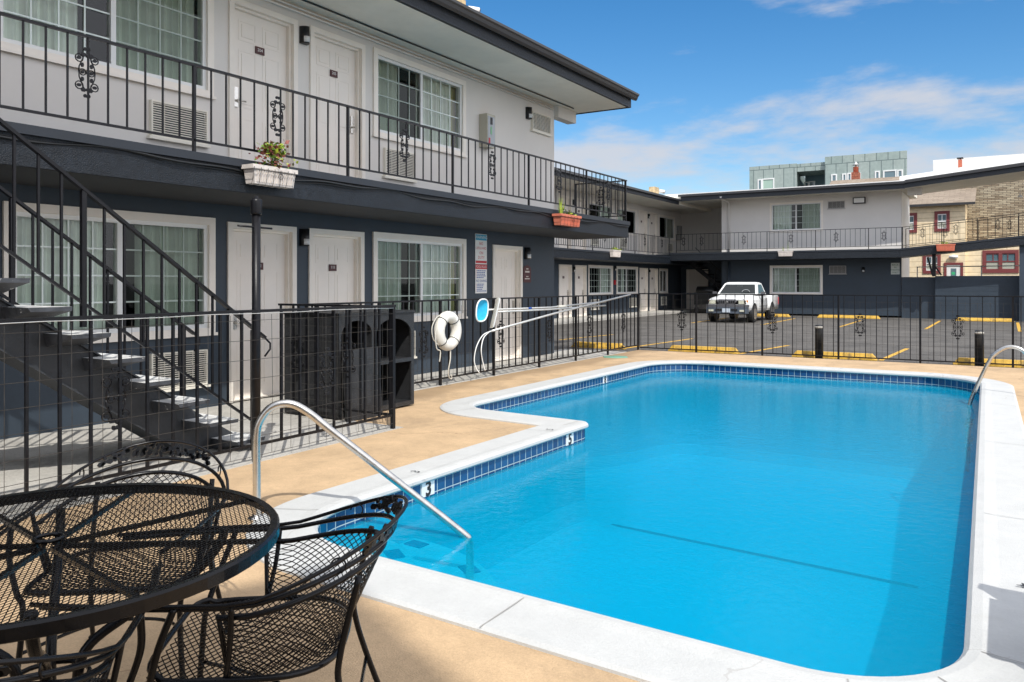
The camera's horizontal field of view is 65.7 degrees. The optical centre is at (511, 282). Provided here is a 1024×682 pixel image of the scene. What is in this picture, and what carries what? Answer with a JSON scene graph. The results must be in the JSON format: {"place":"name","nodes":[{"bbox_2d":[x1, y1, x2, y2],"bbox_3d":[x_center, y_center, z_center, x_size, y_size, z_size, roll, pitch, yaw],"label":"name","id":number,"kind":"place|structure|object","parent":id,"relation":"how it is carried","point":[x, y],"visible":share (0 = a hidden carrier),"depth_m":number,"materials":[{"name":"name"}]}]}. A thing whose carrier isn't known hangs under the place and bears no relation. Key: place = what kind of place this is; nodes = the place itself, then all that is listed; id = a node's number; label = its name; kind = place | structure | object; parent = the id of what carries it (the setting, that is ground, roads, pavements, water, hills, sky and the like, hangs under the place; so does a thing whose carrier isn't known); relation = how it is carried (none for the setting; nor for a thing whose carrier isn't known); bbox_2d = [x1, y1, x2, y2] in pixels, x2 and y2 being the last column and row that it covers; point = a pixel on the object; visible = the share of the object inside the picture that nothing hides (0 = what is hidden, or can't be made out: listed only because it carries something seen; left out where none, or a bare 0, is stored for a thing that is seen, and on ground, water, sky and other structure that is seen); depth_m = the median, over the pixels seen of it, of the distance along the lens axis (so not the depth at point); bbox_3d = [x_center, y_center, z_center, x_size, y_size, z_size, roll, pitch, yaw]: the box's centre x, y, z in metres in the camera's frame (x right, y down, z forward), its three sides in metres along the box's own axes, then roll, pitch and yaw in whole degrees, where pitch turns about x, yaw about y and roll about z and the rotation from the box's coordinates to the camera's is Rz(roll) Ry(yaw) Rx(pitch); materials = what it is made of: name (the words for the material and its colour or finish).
{"place":"outdoors","nodes":[
{"label":"outdoors","id":0,"kind":"place"},
{"bbox_2d":[0,349,623,523],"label":"walkway","id":1,"kind":"structure","parent":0,"point":[74,439],"depth_m":7.08,"materials":[{"name":"concrete"}]},
{"bbox_2d":[0,118,270,453],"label":"staircase","id":2,"kind":"structure","parent":1,"relation":"on","point":[75,388],"depth_m":6.01,"materials":[{"name":"metal"}]},
{"bbox_2d":[0,305,395,514],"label":"pool fence","id":3,"kind":"object","parent":1,"relation":"on","point":[119,398],"visible":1,"depth_m":5.91,"materials":[{"name":"black metal"}]},
{"bbox_2d":[237,196,271,461],"bbox_3d":[-2.078,0.374,6.421,0.092,2.152,0.340,0,0,32],"label":"steel post","id":4,"kind":"object","parent":1,"relation":"on","point":[256,208],"visible":0.95,"depth_m":6.40,"materials":[{"name":"black metal"}]},
{"bbox_2d":[278,303,389,422],"bbox_3d":[-1.875,0.840,8.278,1.600,1.220,0.058,0,0,32],"label":"pool fence","id":5,"kind":"object","parent":1,"relation":"on","point":[295,353],"visible":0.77,"depth_m":8.18,"materials":[{"name":"black metal"}]},
{"bbox_2d":[298,294,639,385],"bbox_3d":[0.159,0.860,13.028,0.058,1.240,9.720,0,0,32],"label":"pool fence","id":6,"kind":"object","parent":1,"relation":"on","point":[493,369],"visible":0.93,"depth_m":12.86,"materials":[{"name":"black metal"}]},
{"bbox_2d":[431,311,461,378],"bbox_3d":[-0.919,0.880,11.115,0.171,0.962,0.676,0,0,32],"label":"life ring","id":7,"kind":"object","parent":6,"relation":"hanging from","point":[441,341],"visible":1,"depth_m":11.03,"materials":[{"name":"plastic"}]},
{"bbox_2d":[475,298,604,321],"bbox_3d":[0.644,0.416,13.567,0.076,0.352,4.400,0,0,33],"label":"skimmer net","id":8,"kind":"object","parent":6,"relation":"attached to","point":[482,310],"visible":0.99,"depth_m":11.97,"materials":[{"name":"white paint"}]},
{"bbox_2d":[490,297,605,327],"bbox_3d":[0.735,0.453,13.622,0.065,0.455,4.038,0,0,32],"label":"pool brush","id":9,"kind":"object","parent":6,"relation":"attached to","point":[495,311],"visible":1,"depth_m":12.36,"materials":[{"name":"white paint"}]},
{"bbox_2d":[0,0,639,439],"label":"motel building","id":10,"kind":"structure","parent":0,"point":[334,234],"depth_m":10.03,"materials":[{"name":"paint"}]},
{"bbox_2d":[0,0,216,99],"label":"window","id":11,"kind":"structure","parent":10,"relation":"in","point":[183,30],"depth_m":8.66,"materials":[{"name":"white glass"}]},
{"bbox_2d":[2,201,217,343],"bbox_3d":[-4.384,-0.070,8.472,0.795,1.390,2.340,0,0,32],"label":"window","id":12,"kind":"structure","parent":10,"relation":"in","point":[190,241],"depth_m":8.46,"materials":[{"name":"white glass"}]},
{"bbox_2d":[227,222,296,402],"bbox_3d":[-3.147,0.355,9.899,0.165,2.150,1.070,0,0,32],"label":"door","id":13,"kind":"structure","parent":10,"relation":"in","point":[278,244],"depth_m":9.99,"materials":[{"name":"paint"}]},
{"bbox_2d":[228,0,297,167],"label":"door","id":14,"kind":"structure","parent":10,"relation":"in","point":[263,42],"depth_m":9.94,"materials":[{"name":"paint"}]},
{"bbox_2d":[240,139,299,189],"bbox_3d":[-2.520,-1.256,8.265,0.368,0.541,0.667,0,0,32],"label":"flower box","id":15,"kind":"object","parent":10,"relation":"attached to","point":[272,176],"visible":1,"depth_m":8.19,"materials":[{"name":"white plastic"}]},
{"bbox_2d":[0,11,626,220],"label":"balcony railing","id":16,"kind":"object","parent":10,"relation":"attached to","point":[193,139],"visible":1,"depth_m":8.54,"materials":[{"name":"black metal"}]},
{"bbox_2d":[308,228,364,310],"bbox_3d":[-2.468,0.355,10.989,0.165,2.150,1.060,0,0,32],"label":"door","id":17,"kind":"structure","parent":10,"relation":"in","point":[336,258],"depth_m":11.05,"materials":[{"name":"paint"}]},
{"bbox_2d":[309,25,364,178],"bbox_3d":[-2.457,-2.340,11.006,0.165,2.140,1.060,0,0,32],"label":"door","id":18,"kind":"structure","parent":10,"relation":"in","point":[336,62],"depth_m":11.06,"materials":[{"name":"paint"}]},
{"bbox_2d":[372,232,467,321],"bbox_3d":[-1.718,-0.065,12.749,0.795,1.380,2.380,0,0,32],"label":"window","id":19,"kind":"structure","parent":10,"relation":"in","point":[405,267],"depth_m":12.85,"materials":[{"name":"glass"}]},
{"bbox_2d":[373,47,467,157],"bbox_3d":[-1.718,-2.780,12.749,0.795,1.330,2.360,0,0,32],"label":"window","id":20,"kind":"structure","parent":10,"relation":"in","point":[404,89],"depth_m":12.88,"materials":[{"name":"clear glass"}]},
{"bbox_2d":[475,234,486,292],"bbox_3d":[-0.544,-0.330,13.947,0.012,1.040,0.374,0,0,32],"label":"pool rules sign","id":21,"kind":"object","parent":10,"relation":"attached to","point":[480,259],"visible":1,"depth_m":13.93,"materials":[{"name":"white paint"}]},
{"bbox_2d":[479,113,494,148],"bbox_3d":[-0.429,-2.660,13.972,0.188,0.580,0.260,0,0,32],"label":"extinguisher cabinet","id":22,"kind":"object","parent":10,"relation":"attached to","point":[487,127],"visible":0.87,"depth_m":13.88,"materials":[{"name":"beige metal"}]},
{"bbox_2d":[492,245,522,361],"bbox_3d":[-0.135,0.375,14.731,0.165,2.110,1.020,0,0,32],"label":"door","id":23,"kind":"structure","parent":10,"relation":"in","point":[507,261],"depth_m":14.86,"materials":[{"name":"paint"}]},
{"bbox_2d":[523,265,530,281],"bbox_3d":[0.291,-0.165,15.291,0.012,0.330,0.280,0,0,32],"label":"plaque","id":24,"kind":"object","parent":10,"relation":"attached to","point":[526,273],"visible":1,"depth_m":15.28,"materials":[{"name":"red"}]},
{"bbox_2d":[552,198,582,227],"bbox_3d":[0.957,-1.222,13.803,0.232,0.512,0.806,0,0,32],"label":"flower box","id":25,"kind":"object","parent":10,"relation":"attached to","point":[568,220],"visible":1,"depth_m":13.63,"materials":[{"name":"ceramic"}]},
{"bbox_2d":[575,180,624,216],"bbox_3d":[1.831,-1.675,16.605,1.180,0.850,0.036,0,0,32],"label":"balcony railing","id":26,"kind":"object","parent":10,"relation":"on","point":[597,192],"visible":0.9,"depth_m":16.56,"materials":[{"name":"black metal"}]},
{"bbox_2d":[0,350,1023,681],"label":"pool deck","id":27,"kind":"structure","parent":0,"point":[406,644],"depth_m":3.86,"materials":[{"name":"beige concrete"}]},
{"bbox_2d":[0,561,161,681],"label":"patio chair","id":28,"kind":"object","parent":27,"relation":"on","point":[107,655],"visible":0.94,"depth_m":1.71,"materials":[{"name":"metal"}]},
{"bbox_2d":[0,440,228,677],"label":"patio chair","id":29,"kind":"object","parent":27,"relation":"on","point":[115,455],"visible":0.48,"depth_m":3.06,"materials":[{"name":"metal"}]},
{"bbox_2d":[0,483,279,680],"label":"patio table","id":30,"kind":"object","parent":27,"relation":"on","point":[31,628],"visible":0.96,"depth_m":2.15,"materials":[{"name":"metal"}]},
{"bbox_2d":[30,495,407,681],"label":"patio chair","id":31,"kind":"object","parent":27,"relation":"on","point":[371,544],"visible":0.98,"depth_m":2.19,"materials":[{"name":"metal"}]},
{"bbox_2d":[283,309,415,418],"bbox_3d":[-1.824,0.877,9.044,0.835,1.105,1.270,0,0,32],"label":"towel cabinet","id":32,"kind":"object","parent":27,"relation":"on","point":[404,357],"visible":0.6,"depth_m":8.72,"materials":[{"name":"black wicker"}]},
{"bbox_2d":[343,346,381,421],"bbox_3d":[-1.591,1.075,8.469,0.080,0.750,0.534,0,0,34],"label":"wicker panel","id":33,"kind":"object","parent":27,"relation":"on","point":[370,376],"visible":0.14,"depth_m":8.45,"materials":[{"name":"black wicker"}]},
{"bbox_2d":[474,294,630,372],"bbox_3d":[0.954,0.770,13.835,0.133,1.072,5.708,0,0,32],"label":"rescue hook","id":34,"kind":"object","parent":27,"relation":"on","point":[511,325],"visible":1,"depth_m":12.94,"materials":[{"name":"metal"}]},
{"bbox_2d":[603,355,627,357],"bbox_3d":[2.012,1.444,15.420,0.540,0.012,0.468,0,0,32],"label":"drain cover","id":35,"kind":"object","parent":27,"relation":"on","point":[614,356],"visible":1,"depth_m":15.41,"materials":[{"name":"green plastic"}]},
{"bbox_2d":[246,360,1023,681],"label":"swimming pool","id":36,"kind":"structure","parent":27,"relation":"in","point":[768,530],"depth_m":7.04,"materials":[{"name":"blue liquid"}]},
{"bbox_2d":[247,399,473,579],"bbox_3d":[-0.930,1.574,4.926,1.384,1.711,0.109,0,0,-6],"label":"pool handrail","id":37,"kind":"object","parent":36,"relation":"attached to","point":[372,462],"visible":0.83,"depth_m":4.89,"materials":[{"name":"silver metal"}]},
{"bbox_2d":[964,345,1023,470],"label":"pool ladder","id":38,"kind":"object","parent":27,"relation":"attached to","point":[969,438],"visible":0.99,"depth_m":10.16,"materials":[{"name":"silver metal"}]},
{"bbox_2d":[554,308,705,324],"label":"walkway","id":39,"kind":"structure","parent":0,"point":[653,312],"depth_m":35.15,"materials":[{"name":"concrete"}]},
{"bbox_2d":[554,167,710,318],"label":"motel building","id":40,"kind":"structure","parent":0,"point":[579,270],"depth_m":36.19,"materials":[{"name":"paint"}]},
{"bbox_2d":[559,264,571,317],"bbox_3d":[2.095,0.345,32.013,0.165,2.130,1.090,0,0,32],"label":"door","id":41,"kind":"structure","parent":40,"relation":"in","point":[565,271],"depth_m":32.18,"materials":[{"name":"paint"}]},
{"bbox_2d":[559,194,571,248],"bbox_3d":[2.095,-2.405,32.013,0.165,2.190,1.090,0,0,32],"label":"door","id":42,"kind":"structure","parent":40,"relation":"in","point":[567,208],"depth_m":32.19,"materials":[{"name":"paint"}]},
{"bbox_2d":[575,265,586,315],"bbox_3d":[2.814,0.345,33.167,0.165,2.130,1.050,0,0,32],"label":"door","id":43,"kind":"structure","parent":40,"relation":"in","point":[581,270],"depth_m":33.39,"materials":[{"name":"paint"}]},
{"bbox_2d":[575,198,586,249],"bbox_3d":[2.814,-2.405,33.167,0.165,2.190,1.050,0,0,32],"label":"door","id":44,"kind":"structure","parent":40,"relation":"in","point":[584,241],"depth_m":33.32,"materials":[{"name":"paint"}]},
{"bbox_2d":[588,265,612,294],"bbox_3d":[3.588,-0.090,34.965,0.795,1.350,2.500,0,0,32],"label":"window","id":45,"kind":"structure","parent":40,"relation":"in","point":[600,277],"depth_m":35.34,"materials":[{"name":"glass"}]},
{"bbox_2d":[588,201,612,218],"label":"window","id":46,"kind":"structure","parent":40,"relation":"in","point":[594,213],"depth_m":35.47,"materials":[{"name":"black glass"}]},
{"bbox_2d":[556,232,669,255],"bbox_3d":[3.748,-1.610,32.250,0.036,1.120,14.740,0,0,32],"label":"balcony railing","id":47,"kind":"object","parent":40,"relation":"on","point":[623,243],"visible":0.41,"depth_m":34.30,"materials":[{"name":"black metal"}]},
{"bbox_2d":[609,246,623,256],"bbox_3d":[4.374,-1.278,32.967,0.286,0.456,1.105,0,0,32],"label":"flower box","id":48,"kind":"object","parent":47,"relation":"attached to","point":[615,252],"visible":1,"depth_m":32.72,"materials":[{"name":"white plastic"}]},
{"bbox_2d":[616,206,636,235],"bbox_3d":[5.061,-2.855,37.329,0.795,1.280,2.330,0,0,32],"label":"window","id":49,"kind":"structure","parent":40,"relation":"in","point":[631,213],"depth_m":38.05,"materials":[{"name":"black glass"}]},
{"bbox_2d":[616,266,637,293],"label":"window","id":50,"kind":"structure","parent":40,"relation":"in","point":[626,276],"depth_m":37.94,"materials":[{"name":"glass"}]},
{"bbox_2d":[639,268,647,311],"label":"door","id":51,"kind":"structure","parent":40,"relation":"in","point":[643,272],"depth_m":39.08,"materials":[{"name":"paint"}]},
{"bbox_2d":[639,210,647,253],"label":"door","id":52,"kind":"structure","parent":40,"relation":"in","point":[643,215],"depth_m":39.10,"materials":[{"name":"paint"}]},
{"bbox_2d":[649,212,657,254],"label":"door","id":53,"kind":"structure","parent":40,"relation":"in","point":[653,220],"depth_m":40.20,"materials":[{"name":"paint"}]},
{"bbox_2d":[650,268,657,310],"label":"door","id":54,"kind":"structure","parent":40,"relation":"in","point":[654,271],"depth_m":40.20,"materials":[{"name":"paint"}]},
{"bbox_2d":[659,268,667,292],"bbox_3d":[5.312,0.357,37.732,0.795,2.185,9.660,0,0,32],"label":"window","id":55,"kind":"structure","parent":40,"relation":"in","point":[663,273],"depth_m":41.54,"materials":[{"name":"white glass"}]},
{"bbox_2d":[659,214,674,240],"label":"window","id":56,"kind":"structure","parent":40,"relation":"in","point":[666,223],"depth_m":42.20,"materials":[{"name":"glass"}]},
{"bbox_2d":[677,226,681,239],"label":"electric box","id":57,"kind":"object","parent":40,"relation":"attached to","point":[679,229],"visible":0.86,"depth_m":42.76,"materials":[{"name":"grey"}]},
{"bbox_2d":[649,187,664,193],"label":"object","id":58,"kind":"object","parent":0,"point":[655,190],"visible":0.87,"depth_m":36.10,"materials":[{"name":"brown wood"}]},
{"bbox_2d":[554,310,1023,367],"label":"parking lot","id":59,"kind":"structure","parent":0,"point":[900,327],"depth_m":22.88,"materials":[{"name":"grey asphalt"}]},
{"bbox_2d":[571,341,625,349],"bbox_3d":[2.008,1.465,18.486,1.350,0.130,0.170,0,0,32],"label":"wheel stop","id":60,"kind":"object","parent":59,"relation":"on","point":[599,345],"visible":0.66,"depth_m":18.39,"materials":[{"name":"yellow paint"}]},
{"bbox_2d":[627,339,687,347],"bbox_3d":[3.639,1.526,19.826,0.100,0.001,4.317,0,0,36],"label":"parking line","id":61,"kind":"object","parent":59,"relation":"on","point":[657,343],"visible":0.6,"depth_m":19.83,"materials":[{"name":"yellow paint"}]},
{"bbox_2d":[668,345,739,353],"bbox_3d":[4.185,1.465,17.365,1.570,0.130,0.170,0,0,32],"label":"wheel stop","id":62,"kind":"object","parent":59,"relation":"on","point":[704,348],"visible":0.71,"depth_m":17.28,"materials":[{"name":"yellow paint"}]},
{"bbox_2d":[694,286,718,310],"bbox_3d":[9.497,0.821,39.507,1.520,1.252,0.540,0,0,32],"label":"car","id":63,"kind":"object","parent":59,"relation":"on","point":[701,299],"visible":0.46,"depth_m":39.26,"materials":[{"name":"black metal"}]},
{"bbox_2d":[706,282,778,322],"bbox_3d":[9.302,0.760,31.934,2.060,1.550,4.600,0,0,32],"label":"pickup truck","id":64,"kind":"object","parent":59,"relation":"on","point":[735,309],"visible":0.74,"depth_m":30.86,"materials":[{"name":"white metal"}]},
{"bbox_2d":[757,313,790,316],"bbox_3d":[11.555,1.465,35.455,1.700,0.130,0.170,0,0,32],"label":"wheel stop","id":65,"kind":"object","parent":59,"relation":"on","point":[778,315],"visible":0.37,"depth_m":35.17,"materials":[{"name":"yellow paint"}]},
{"bbox_2d":[661,180,916,315],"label":"motel building","id":66,"kind":"structure","parent":59,"relation":"on","point":[845,268],"depth_m":36.27,"materials":[{"name":"paint"}]},
{"bbox_2d":[686,269,707,308],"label":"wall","id":67,"kind":"structure","parent":66,"relation":"in","point":[694,279],"depth_m":42.95,"materials":[{"name":"paint"}]},
{"bbox_2d":[690,247,721,292],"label":"staircase","id":68,"kind":"structure","parent":66,"relation":"attached to","point":[706,275],"depth_m":39.74,"materials":[{"name":"black metal"}]},
{"bbox_2d":[778,243,792,255],"bbox_3d":[12.233,-1.548,35.502,0.640,0.756,0.182,0,0,32],"label":"flower box","id":69,"kind":"object","parent":66,"relation":"attached to","point":[785,253],"visible":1,"depth_m":35.44,"materials":[{"name":"white plastic"}]},
{"bbox_2d":[676,227,901,252],"bbox_3d":[12.119,-1.735,35.763,9.870,1.170,0.036,0,0,32],"label":"balcony railing","id":70,"kind":"object","parent":66,"relation":"attached to","point":[815,247],"visible":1,"depth_m":35.76,"materials":[{"name":"black metal"}]},
{"bbox_2d":[770,265,822,293],"bbox_3d":[13.284,-0.110,36.913,2.390,1.390,0.795,0,0,32],"label":"window","id":71,"kind":"structure","parent":66,"relation":"in","point":[784,279],"depth_m":36.68,"materials":[{"name":"glass"}]},
{"bbox_2d":[770,200,822,232],"bbox_3d":[13.288,-3.030,36.911,2.400,1.410,0.795,0,0,32],"label":"window","id":72,"kind":"structure","parent":66,"relation":"in","point":[803,215],"depth_m":36.85,"materials":[{"name":"glass"}]},
{"bbox_2d":[891,263,899,273],"bbox_3d":[16.619,-0.600,34.409,0.346,0.500,0.012,0,0,32],"label":"parking sign","id":73,"kind":"object","parent":66,"relation":"attached to","point":[895,268],"visible":1,"depth_m":34.40,"materials":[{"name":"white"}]},
{"bbox_2d":[902,277,934,318],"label":"wall","id":74,"kind":"structure","parent":66,"relation":"attached to","point":[918,285],"depth_m":33.85,"materials":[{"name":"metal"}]},
{"bbox_2d":[815,324,822,358],"bbox_3d":[6.102,1.183,15.781,0.153,0.694,0.149,0,0,32],"label":"bollard","id":75,"kind":"object","parent":59,"relation":"on","point":[818,339],"visible":0.91,"depth_m":15.72,"materials":[{"name":"black metal"}]},
{"bbox_2d":[639,293,1023,367],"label":"pool fence","id":76,"kind":"object","parent":59,"relation":"on","point":[838,356],"visible":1,"depth_m":15.05,"materials":[{"name":"black metal"}]},
{"bbox_2d":[792,350,877,360],"bbox_3d":[6.463,1.465,15.945,1.600,0.130,0.170,0,0,32],"label":"wheel stop","id":77,"kind":"object","parent":59,"relation":"on","point":[842,354],"visible":0.56,"depth_m":15.81,"materials":[{"name":"yellow paint"}]},
{"bbox_2d":[817,315,879,318],"bbox_3d":[14.377,1.465,33.931,2.500,0.130,0.170,0,0,32],"label":"wheel stop","id":78,"kind":"object","parent":59,"relation":"on","point":[844,316],"visible":0.79,"depth_m":33.87,"materials":[{"name":"yellow paint"}]},
{"bbox_2d":[879,348,907,359],"bbox_3d":[8.174,1.526,16.940,0.100,0.001,3.408,0,0,34],"label":"parking line","id":79,"kind":"object","parent":59,"relation":"on","point":[895,353],"visible":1,"depth_m":17.04,"materials":[{"name":"yellow paint"}]},
{"bbox_2d":[900,158,1023,321],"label":"covered walkway","id":80,"kind":"structure","parent":59,"relation":"on","point":[969,176],"depth_m":32.28,"materials":[{"name":"black paint"}]},
{"bbox_2d":[936,241,955,250],"bbox_3d":[17.588,-1.500,32.183,0.700,0.459,0.278,0,0,32],"label":"flower box","id":81,"kind":"object","parent":80,"relation":"attached to","point":[945,247],"visible":1,"depth_m":32.09,"materials":[{"name":"ceramic"}]},
{"bbox_2d":[902,213,1023,247],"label":"walkway railing","id":82,"kind":"object","parent":80,"relation":"on","point":[977,237],"visible":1,"depth_m":31.93,"materials":[{"name":"black metal"}]},
{"bbox_2d":[905,215,1023,247],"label":"walkway railing","id":83,"kind":"object","parent":80,"relation":"on","point":[954,223],"visible":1,"depth_m":33.40,"materials":[{"name":"black metal"}]},
{"bbox_2d":[917,265,1018,276],"bbox_3d":[21.556,0.359,32.048,9.322,2.182,0.050,0,0,32],"label":"chain link fence","id":84,"kind":"object","parent":59,"relation":"on","point":[967,266],"visible":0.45,"depth_m":33.39,"materials":[{"name":"metal"}]},
{"bbox_2d":[935,276,1018,320],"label":"block wall","id":85,"kind":"structure","parent":59,"relation":"on","point":[980,285],"depth_m":32.46,"materials":[{"name":"stone"}]},
{"bbox_2d":[974,330,983,365],"bbox_3d":[8.436,1.193,14.326,0.153,0.674,0.149,0,0,32],"label":"bollard","id":86,"kind":"object","parent":59,"relation":"on","point":[978,345],"visible":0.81,"depth_m":14.27,"materials":[{"name":"black metal"}]},
{"bbox_2d":[956,317,1011,321],"bbox_3d":[18.620,1.465,31.286,2.000,0.130,0.170,0,0,32],"label":"wheel stop","id":87,"kind":"object","parent":59,"relation":"on","point":[993,319],"visible":0.76,"depth_m":31.14,"materials":[{"name":"yellow paint"}]},
{"bbox_2d":[953,357,1023,367],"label":"wheel stop","id":88,"kind":"object","parent":59,"relation":"on","point":[1004,361],"visible":0.54,"depth_m":14.42,"materials":[{"name":"yellow paint"}]},
{"label":"ground","id":89,"kind":"structure","parent":0,"visible":0},
{"bbox_2d":[749,151,906,189],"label":"apartment building","id":90,"kind":"structure","parent":89,"relation":"on","point":[871,165],"depth_m":60.12,"materials":[{"name":"teal"}]},
{"bbox_2d":[758,179,761,188],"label":"window","id":91,"kind":"structure","parent":90,"relation":"in","point":[759,180],"depth_m":63.09,"materials":[{"name":"white plastic"}]},
{"bbox_2d":[762,178,773,188],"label":"window","id":92,"kind":"structure","parent":90,"relation":"in","point":[767,182],"depth_m":62.78,"materials":[{"name":"white plastic"}]},
{"bbox_2d":[831,174,836,180],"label":"window","id":93,"kind":"structure","parent":90,"relation":"in","point":[833,176],"depth_m":59.89,"materials":[{"name":"white plastic"}]},
{"bbox_2d":[883,169,896,177],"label":"window","id":94,"kind":"structure","parent":90,"relation":"in","point":[886,173],"depth_m":57.85,"materials":[{"name":"white plastic"}]},
{"bbox_2d":[897,169,902,176],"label":"window","id":95,"kind":"structure","parent":90,"relation":"in","point":[899,172],"depth_m":57.51,"materials":[{"name":"white plastic"}]},
{"bbox_2d":[829,177,1018,276],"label":"yellow house","id":96,"kind":"structure","parent":89,"relation":"on","point":[945,207],"depth_m":40.44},
{"bbox_2d":[851,161,859,179],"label":"chimney","id":97,"kind":"object","parent":96,"relation":"on","point":[855,173],"visible":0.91,"depth_m":48.36,"materials":[{"name":"brick"}]},
{"bbox_2d":[909,213,916,232],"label":"window","id":98,"kind":"structure","parent":96,"relation":"in","point":[912,216],"depth_m":41.18,"materials":[{"name":"red"}]},
{"bbox_2d":[923,254,940,273],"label":"window","id":99,"kind":"structure","parent":96,"relation":"in","point":[926,270],"depth_m":40.79,"materials":[{"name":"red wood"}]},
{"bbox_2d":[934,211,949,231],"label":"window","id":100,"kind":"structure","parent":96,"relation":"in","point":[939,216],"depth_m":40.50,"materials":[{"name":"red"}]},
{"bbox_2d":[947,265,959,275],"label":"door","id":101,"kind":"structure","parent":96,"relation":"in","point":[951,271],"depth_m":40.23,"materials":[{"name":"white paint"}]},
{"bbox_2d":[957,157,963,167],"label":"chimney","id":102,"kind":"object","parent":96,"relation":"on","point":[960,162],"visible":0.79,"depth_m":41.85,"materials":[{"name":"brick"}]},
{"bbox_2d":[982,250,1018,272],"bbox_3d":[24.230,-1.038,39.367,1.542,1.133,0.050,0,0,32],"label":"window","id":103,"kind":"structure","parent":96,"relation":"in","point":[989,257],"depth_m":39.34,"materials":[{"name":"red wood"}]},
{"bbox_2d":[933,154,1023,170],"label":"white building","id":104,"kind":"structure","parent":89,"relation":"on","point":[942,164],"depth_m":51.95,"materials":[{"name":"white paint"}]},
{"bbox_2d":[962,180,1023,240],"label":"shingle building","id":105,"kind":"structure","parent":89,"relation":"on","point":[997,200],"depth_m":40.95,"materials":[{"name":"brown wood"}]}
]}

